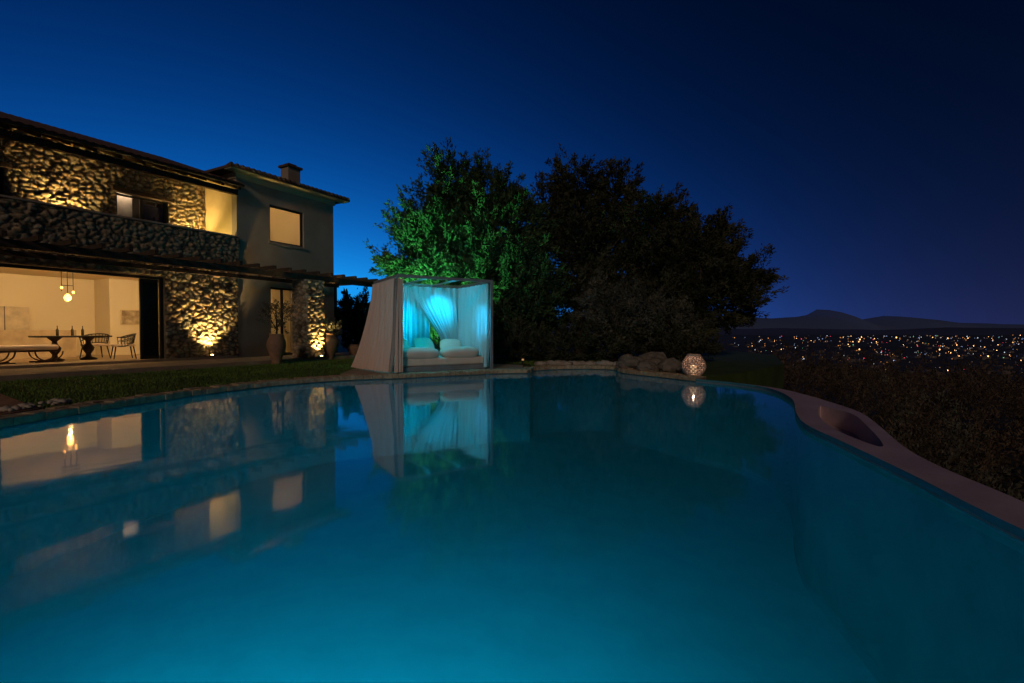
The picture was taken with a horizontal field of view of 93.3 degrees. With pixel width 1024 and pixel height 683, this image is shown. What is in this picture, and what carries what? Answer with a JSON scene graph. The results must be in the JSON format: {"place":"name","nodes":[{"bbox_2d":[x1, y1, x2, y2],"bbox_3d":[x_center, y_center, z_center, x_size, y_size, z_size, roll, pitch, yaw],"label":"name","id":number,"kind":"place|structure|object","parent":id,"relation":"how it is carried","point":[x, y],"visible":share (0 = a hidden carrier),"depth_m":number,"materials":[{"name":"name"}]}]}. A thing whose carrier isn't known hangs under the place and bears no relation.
{"place":"outdoors","nodes":[
{"label":"outdoors","id":0,"kind":"place"},
{"bbox_2d":[0,394,38,414],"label":"paving","id":1,"kind":"structure","parent":0,"point":[7,401],"depth_m":7.11,"materials":[{"name":"stone"}]},
{"bbox_2d":[0,398,71,411],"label":"pebble border","id":2,"kind":"object","parent":1,"relation":"on","point":[53,401],"visible":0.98,"depth_m":6.82,"materials":[{"name":"grey stone"}]},
{"bbox_2d":[0,267,154,280],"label":"room ceiling","id":3,"kind":"structure","parent":0,"point":[8,270],"depth_m":16.35,"materials":[{"name":"white paint"}]},
{"bbox_2d":[0,248,164,276],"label":"lintel","id":4,"kind":"structure","parent":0,"point":[43,262],"depth_m":13.58,"materials":[{"name":"brown wood"}]},
{"bbox_2d":[0,197,239,262],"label":"parapet","id":5,"kind":"structure","parent":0,"point":[19,219],"depth_m":14.07,"materials":[{"name":"grey stone"}]},
{"bbox_2d":[0,194,239,237],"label":"parapet cap","id":6,"kind":"object","parent":5,"relation":"on","point":[78,209],"visible":0.52,"depth_m":14.12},
{"bbox_2d":[94,278,158,354],"bbox_3d":[-14.677,-0.919,18.763,1.200,2.800,2.000,1,1,29],"label":"room partition","id":7,"kind":"object","parent":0,"point":[113,298],"visible":0.5,"depth_m":17.91,"materials":[{"name":"white paint"}]},
{"bbox_2d":[160,183,231,234],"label":"block side wall","id":8,"kind":"structure","parent":0,"point":[218,211],"depth_m":18.14,"materials":[{"name":"beige paint"}]},
{"bbox_2d":[204,172,234,183],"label":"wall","id":9,"kind":"structure","parent":8,"relation":"attached to","point":[230,175],"depth_m":17.70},
{"bbox_2d":[158,265,238,358],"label":"pier","id":10,"kind":"structure","parent":0,"point":[184,301],"depth_m":16.47,"materials":[{"name":"beige stone"}]},
{"bbox_2d":[271,289,289,351],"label":"block room wall","id":11,"kind":"structure","parent":0,"point":[275,294],"depth_m":22.22,"materials":[{"name":"beige paint"}]},
{"bbox_2d":[231,178,333,357],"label":"block front wall","id":12,"kind":"structure","parent":0,"point":[251,202],"depth_m":18.61,"materials":[{"name":"grey paint"}]},
{"bbox_2d":[192,164,349,203],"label":"block roof","id":13,"kind":"structure","parent":12,"relation":"on","point":[220,170],"depth_m":17.72,"materials":[{"name":"brown wood"}]},
{"bbox_2d":[224,167,348,203],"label":"block soffit","id":14,"kind":"structure","parent":13,"relation":"attached to","point":[256,176],"depth_m":18.92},
{"bbox_2d":[226,161,348,199],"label":"block roof tiles","id":15,"kind":"object","parent":13,"relation":"attached to","point":[284,179],"visible":0.38,"depth_m":18.79,"materials":[{"name":"brown tile"}]},
{"bbox_2d":[281,166,299,181],"bbox_3d":[-9.739,-7.027,21.274,0.500,1.100,0.600,1,1,29],"label":"chimney","id":16,"kind":"object","parent":15,"relation":"on","point":[290,173],"visible":0.43,"depth_m":21.07,"materials":[{"name":"paint"}]},
{"bbox_2d":[278,163,302,170],"bbox_3d":[-9.739,-7.628,21.261,0.660,0.098,0.760,1,1,29],"label":"chimney cap","id":17,"kind":"object","parent":16,"relation":"on","point":[290,165],"visible":0.69,"depth_m":21.02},
{"bbox_2d":[270,287,292,354],"bbox_3d":[-9.221,-0.793,19.388,0.080,2.680,1.150,1,1,29],"label":"block door frame","id":18,"kind":"object","parent":12,"relation":"in","point":[281,295],"visible":0.36,"depth_m":19.35,"materials":[{"name":"brown wood"}]},
{"bbox_2d":[235,172,334,205],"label":"block cornice","id":19,"kind":"structure","parent":12,"relation":"attached to","point":[278,187],"depth_m":19.14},
{"bbox_2d":[269,205,302,246],"bbox_3d":[-9.127,-4.611,19.473,0.080,1.450,1.540,1,1,29],"label":"block window frame","id":20,"kind":"object","parent":12,"relation":"in","point":[301,231],"visible":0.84,"depth_m":19.87,"materials":[{"name":"black metal"}]},
{"bbox_2d":[270,207,299,245],"bbox_3d":[-9.202,-4.612,19.514,0.013,1.410,1.500,1,1,29],"label":"block window blind","id":21,"kind":"object","parent":20,"relation":"in","point":[284,226],"visible":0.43,"depth_m":19.53,"materials":[{"name":"beige fabric"}]},
{"bbox_2d":[268,241,306,249],"bbox_3d":[-9.018,-3.844,19.430,0.150,0.078,1.700,1,1,29],"label":"block window sill","id":22,"kind":"structure","parent":12,"relation":"attached to","point":[286,245],"depth_m":19.35,"materials":[{"name":"grey stone"}]},
{"bbox_2d":[297,279,324,357],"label":"column","id":23,"kind":"structure","parent":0,"point":[315,300],"depth_m":17.45,"materials":[{"name":"beige stone"}]},
{"bbox_2d":[291,279,306,357],"bbox_3d":[-7.644,-0.812,17.316,0.760,2.810,0.107,1,1,29],"label":"stone pillar","id":24,"kind":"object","parent":23,"relation":"attached to","point":[299,330],"depth_m":17.30,"materials":[{"name":"stone"}]},
{"bbox_2d":[0,346,783,409],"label":"lawn","id":25,"kind":"structure","parent":0,"point":[766,370],"depth_m":11.98,"materials":[{"name":"green plant"}]},
{"bbox_2d":[0,355,237,369],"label":"plinth","id":26,"kind":"structure","parent":25,"relation":"on","point":[21,366],"depth_m":14.13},
{"bbox_2d":[0,354,139,364],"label":"room floor","id":27,"kind":"structure","parent":26,"relation":"on","point":[77,359],"depth_m":15.10,"materials":[{"name":"tile"}]},
{"bbox_2d":[0,344,63,363],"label":"upholstered bench","id":28,"kind":"object","parent":27,"relation":"on","point":[9,349],"visible":1,"depth_m":13.37,"materials":[{"name":"fabric"}]},
{"bbox_2d":[0,330,76,359],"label":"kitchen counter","id":29,"kind":"object","parent":27,"relation":"on","point":[68,345],"visible":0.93,"depth_m":15.79,"materials":[{"name":"beige"}]},
{"bbox_2d":[0,273,94,354],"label":"room back wall","id":30,"kind":"structure","parent":27,"relation":"on","point":[46,302],"depth_m":17.12,"materials":[{"name":"paint"}]},
{"bbox_2d":[0,306,29,329],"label":"painting","id":31,"kind":"object","parent":30,"relation":"attached to","point":[16,318],"visible":0.46,"depth_m":16.05},
{"bbox_2d":[28,326,111,360],"bbox_3d":[-13.383,0.046,14.704,0.900,1.050,1.700,1,1,29],"label":"dining table","id":32,"kind":"object","parent":27,"relation":"on","point":[88,347],"visible":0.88,"depth_m":14.86,"materials":[{"name":"black wood"}]},
{"bbox_2d":[79,333,109,357],"bbox_3d":[-13.718,0.137,15.918,0.632,0.820,0.799,1,1,29],"label":"wire armchair","id":33,"kind":"object","parent":27,"relation":"on","point":[101,344],"visible":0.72,"depth_m":15.82,"materials":[{"name":"metal"}]},
{"bbox_2d":[110,333,136,358],"bbox_3d":[-12.463,0.146,15.538,0.799,0.820,0.632,1,2,43],"label":"wire armchair","id":34,"kind":"object","parent":27,"relation":"on","point":[131,342],"visible":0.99,"depth_m":15.49,"materials":[{"name":"metal"}]},
{"bbox_3d":[-17.752,-0.711,9.443,4.800,2.800,0.100,1,1,29],"label":"room","id":35,"kind":"object","parent":27,"relation":"on","visible":0},
{"bbox_2d":[60,272,74,300],"bbox_3d":[-13.778,-1.745,14.984,0.180,0.980,0.440,1,1,29],"label":"pendant lamp","id":36,"kind":"object","parent":35,"relation":"hanging from","point":[67,296],"visible":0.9,"depth_m":14.96,"materials":[{"name":"white glass"}]},
{"bbox_2d":[120,310,138,324],"bbox_3d":[-14.276,-0.907,18.200,0.046,0.560,0.760,1,1,29],"label":"painting frame","id":37,"kind":"object","parent":35,"relation":"attached to","point":[121,317],"visible":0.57,"depth_m":17.91,"materials":[{"name":"beige wood"}]},
{"bbox_2d":[122,310,138,323],"bbox_3d":[-14.272,-0.907,18.198,0.026,0.500,0.700,1,1,29],"label":"painting canvas","id":38,"kind":"object","parent":37,"relation":"in","point":[130,317],"visible":0.64,"depth_m":18.12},
{"bbox_2d":[0,263,163,358],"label":"sliding door frame","id":39,"kind":"object","parent":26,"relation":"on","point":[161,315],"visible":0.97,"depth_m":15.20,"materials":[{"name":"black metal"}]},
{"bbox_2d":[143,282,158,355],"bbox_3d":[-11.541,-0.715,15.443,0.020,2.340,0.440,1,1,29],"label":"sliding door glass","id":40,"kind":"object","parent":39,"relation":"in","point":[150,321],"visible":1,"depth_m":15.44,"materials":[{"name":"black glass"}]},
{"bbox_2d":[0,352,354,381],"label":"house terrace","id":41,"kind":"structure","parent":25,"relation":"on","point":[6,375],"depth_m":13.24,"materials":[{"name":"grey stone"}]},
{"bbox_2d":[0,230,377,352],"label":"pergola","id":42,"kind":"object","parent":41,"relation":"on","point":[31,245],"visible":0.87,"depth_m":13.98,"materials":[{"name":"brown wood"}]},
{"bbox_2d":[258,299,297,363],"bbox_3d":[-7.724,-0.348,15.861,1.393,2.188,1.200,0,1,0],"label":"terracotta urn","id":43,"kind":"object","parent":25,"relation":"on","point":[276,344],"visible":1,"depth_m":15.76,"materials":[{"name":"brown ceramic"}]},
{"bbox_2d":[284,291,291,352],"bbox_3d":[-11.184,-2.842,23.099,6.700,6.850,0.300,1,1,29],"label":"door frame","id":44,"kind":"structure","parent":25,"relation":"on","point":[290,329],"depth_m":22.48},
{"bbox_2d":[0,123,240,195],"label":"eave rafters","id":45,"kind":"object","parent":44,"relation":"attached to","point":[34,141],"visible":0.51,"depth_m":14.25,"materials":[{"name":"brown wood"}]},
{"bbox_2d":[3,118,222,178],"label":"roof deck","id":46,"kind":"structure","parent":45,"relation":"on","point":[95,143],"depth_m":14.45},
{"bbox_2d":[0,111,242,183],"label":"roof tiles","id":47,"kind":"object","parent":46,"relation":"on","point":[11,117],"visible":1,"depth_m":15.48,"materials":[{"name":"brown tile"}]},
{"bbox_2d":[0,118,244,186],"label":"gutter","id":48,"kind":"object","parent":47,"relation":"attached to","point":[46,132],"visible":1,"depth_m":13.91,"materials":[{"name":"black metal"}]},
{"bbox_2d":[324,317,341,359],"bbox_3d":[-6.974,-0.114,18.256,1.220,1.613,1.252,0,1,0],"label":"terracotta urn","id":49,"kind":"object","parent":25,"relation":"on","point":[331,342],"visible":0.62,"depth_m":18.09,"materials":[{"name":"brown ceramic"}]},
{"bbox_2d":[337,286,369,349],"bbox_3d":[-7.900,-1.147,24.857,3.874,3.629,3.266,0,1,-15],"label":"cypress shrub","id":50,"kind":"object","parent":25,"relation":"on","point":[352,314],"visible":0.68,"depth_m":24.21,"materials":[{"name":"green plant"}]},
{"bbox_2d":[347,344,359,355],"bbox_3d":[-6.300,0.391,19.414,0.588,0.550,0.588,0,1,0],"label":"terracotta urn","id":51,"kind":"object","parent":25,"relation":"on","point":[352,349],"visible":0.59,"depth_m":19.19,"materials":[{"name":"brown ceramic"}]},
{"bbox_2d":[341,364,522,374],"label":"bed terrace","id":52,"kind":"structure","parent":25,"relation":"on","point":[364,371],"depth_m":13.15,"materials":[{"name":"grey stone"}]},
{"bbox_2d":[351,274,492,372],"bbox_3d":[-2.556,-0.483,13.765,3.420,2.510,2.432,-1,1,-31],"label":"canopy bed","id":53,"kind":"object","parent":52,"relation":"on","point":[401,318],"visible":1,"depth_m":13.69,"materials":[{"name":"white fabric"}]},
{"bbox_2d":[363,136,573,355],"bbox_3d":[-1.615,-3.591,18.929,8.092,8.791,5.863,0,1,0],"label":"broadleaf tree","id":54,"kind":"object","parent":25,"relation":"on","point":[451,229],"visible":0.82,"depth_m":17.73,"materials":[{"name":"green plant"}]},
{"bbox_2d":[0,364,1023,541],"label":"swimming pool","id":55,"kind":"structure","parent":25,"relation":"in","point":[859,434],"depth_m":6.30,"materials":[{"name":"tile"}]},
{"bbox_2d":[0,369,1023,682],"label":"pool water","id":56,"kind":"structure","parent":55,"relation":"in","point":[582,525],"depth_m":2.69,"materials":[{"name":"blue liquid"}]},
{"bbox_2d":[681,354,706,375],"bbox_3d":[4.420,0.572,11.766,0.582,0.530,0.582,0,1,0],"label":"woven lantern","id":57,"kind":"object","parent":55,"relation":"on","point":[696,363],"visible":0.98,"depth_m":11.61,"materials":[{"name":"wicker"}]},
{"bbox_2d":[534,360,616,365],"bbox_3d":[2.070,0.710,15.435,2.761,0.258,0.708,0,1,0],"label":"rock edging","id":58,"kind":"object","parent":25,"relation":"on","point":[564,362],"visible":0.66,"depth_m":15.33,"materials":[{"name":"grey stone"}]},
{"bbox_2d":[516,143,668,355],"bbox_3d":[3.245,-3.817,20.769,7.870,9.149,5.951,0,1,0],"label":"olive tree","id":59,"kind":"object","parent":25,"relation":"on","point":[581,236],"visible":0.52,"depth_m":19.80,"materials":[{"name":"green plant"}]},
{"bbox_2d":[489,310,724,361],"bbox_3d":[2.855,-0.165,16.931,9.366,1.966,3.203,0,1,0],"label":"hedge","id":60,"kind":"object","parent":25,"relation":"on","point":[566,340],"visible":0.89,"depth_m":16.41,"materials":[{"name":"green plant"}]},
{"bbox_2d":[568,265,704,361],"bbox_3d":[4.423,-0.947,17.145,4.993,3.575,2.655,0,1,0],"label":"olive tree","id":61,"kind":"object","parent":25,"relation":"on","point":[616,299],"visible":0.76,"depth_m":16.68,"materials":[{"name":"green plant"}]},
{"bbox_2d":[615,351,691,372],"bbox_3d":[4.067,0.660,13.808,2.301,0.716,1.850,0,1,20],"label":"rock pile","id":62,"kind":"object","parent":25,"relation":"on","point":[657,361],"visible":0.58,"depth_m":13.52,"materials":[{"name":"stone"}]},
{"bbox_2d":[585,182,789,358],"bbox_3d":[6.995,-2.801,19.094,7.487,7.202,5.451,1,1,22],"label":"olive tree","id":63,"kind":"object","parent":25,"relation":"on","point":[700,268],"visible":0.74,"depth_m":18.29,"materials":[{"name":"green plant"}]},
{"bbox_2d":[0,0,1023,323],"label":"sky","id":64,"kind":"structure","parent":0,"point":[877,146],"materials":[{"name":"blue"}]},
{"bbox_2d":[337,335,1023,499],"bbox_3d":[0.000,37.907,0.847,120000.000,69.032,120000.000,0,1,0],"label":"ground","id":65,"kind":"structure","parent":0,"point":[889,343],"depth_m":1585.07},
{"bbox_2d":[716,336,1023,499],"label":"hillside shrubs","id":66,"kind":"object","parent":65,"relation":"on","point":[982,385],"visible":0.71,"depth_m":22.36,"materials":[{"name":"green plant"}]},
{"bbox_2d":[729,335,1023,376],"bbox_3d":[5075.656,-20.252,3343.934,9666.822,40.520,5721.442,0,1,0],"label":"distant town","id":67,"kind":"object","parent":65,"relation":"on","point":[950,357],"visible":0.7,"depth_m":1237.67},
{"bbox_2d":[860,371,1023,501],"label":"silver shrubs","id":68,"kind":"object","parent":65,"relation":"on","point":[945,464],"visible":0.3,"depth_m":9.39,"materials":[{"name":"green plant"}]},
{"bbox_2d":[337,327,1023,335],"bbox_3d":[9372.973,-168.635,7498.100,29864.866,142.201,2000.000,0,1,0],"label":"hills","id":69,"kind":"structure","parent":0,"point":[919,331],"depth_m":7354.49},
{"bbox_2d":[340,309,1023,329],"bbox_3d":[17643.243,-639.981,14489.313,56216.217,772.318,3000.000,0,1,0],"label":"mountain range","id":70,"kind":"structure","parent":0,"point":[823,319],"depth_m":14112.25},
{"bbox_3d":[-14.317,-2.545,12.015,2.300,0.148,13.990,1,1,29],"label":"balcony slab","id":71,"kind":"object","parent":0,"visible":0},
{"bbox_2d":[2,127,116,214],"bbox_3d":[-13.897,-4.460,14.967,0.447,3.550,2.650,1,1,29],"label":"stone","id":72,"kind":"object","parent":71,"relation":"on","point":[32,176],"depth_m":14.73,"materials":[{"name":"beige stone"}]},
{"bbox_2d":[0,161,13,168],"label":"window lintel","id":73,"kind":"structure","parent":72,"relation":"attached to","point":[6,165],"depth_m":13.68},
{"bbox_2d":[0,126,3,161],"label":"stone","id":74,"kind":"object","parent":73,"relation":"on","point":[1,149],"visible":0.67,"depth_m":13.67,"materials":[{"name":"brown stone"}]},
{"bbox_2d":[111,186,174,202],"bbox_3d":[-12.746,-5.065,16.723,0.260,0.140,1.850,1,1,29],"label":"window lintel","id":75,"kind":"structure","parent":72,"relation":"attached to","point":[141,194],"depth_m":16.61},
{"bbox_2d":[117,192,131,216],"bbox_3d":[-13.508,-3.974,16.721,0.050,2.400,0.630,1,1,29],"label":"curtain","id":76,"kind":"object","parent":75,"relation":"hanging from","point":[124,206],"depth_m":16.77,"materials":[{"name":"fabric"}]},
{"bbox_2d":[116,157,167,196],"bbox_3d":[-12.885,-5.701,16.787,0.443,1.150,1.550,1,1,29],"label":"stone","id":77,"kind":"object","parent":75,"relation":"on","point":[148,183],"depth_m":16.65,"materials":[{"name":"beige stone"}]},
{"bbox_2d":[139,200,142,218],"bbox_3d":[-12.913,-3.827,16.842,0.080,2.200,0.080,1,1,29],"label":"window frame","id":78,"kind":"object","parent":71,"relation":"on","point":[140,209],"visible":0.36,"depth_m":16.80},
{"bbox_2d":[117,193,163,203],"bbox_3d":[-12.913,-4.962,16.817,0.080,0.070,1.410,1,1,29],"label":"window frame","id":79,"kind":"object","parent":78,"relation":"on","point":[134,197],"visible":0.86,"depth_m":16.75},
{"bbox_2d":[132,196,155,217],"bbox_3d":[-14.218,-4.118,17.554,0.100,2.750,2.550,1,1,29],"label":"room back","id":80,"kind":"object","parent":71,"relation":"on","point":[135,208],"depth_m":17.92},
{"bbox_2d":[143,200,163,222],"bbox_3d":[-12.734,-3.834,17.166,0.021,2.200,0.670,1,1,29],"label":"window pane","id":81,"kind":"object","parent":71,"relation":"on","point":[152,211],"visible":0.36,"depth_m":17.16,"materials":[{"name":"black glass"}]},
{"bbox_2d":[164,170,204,229],"bbox_3d":[-12.200,-4.530,18.062,0.440,3.550,1.300,1,1,29],"label":"stone","id":82,"kind":"object","parent":71,"relation":"on","point":[179,210],"depth_m":17.92,"materials":[{"name":"beige stone"}]}
]}

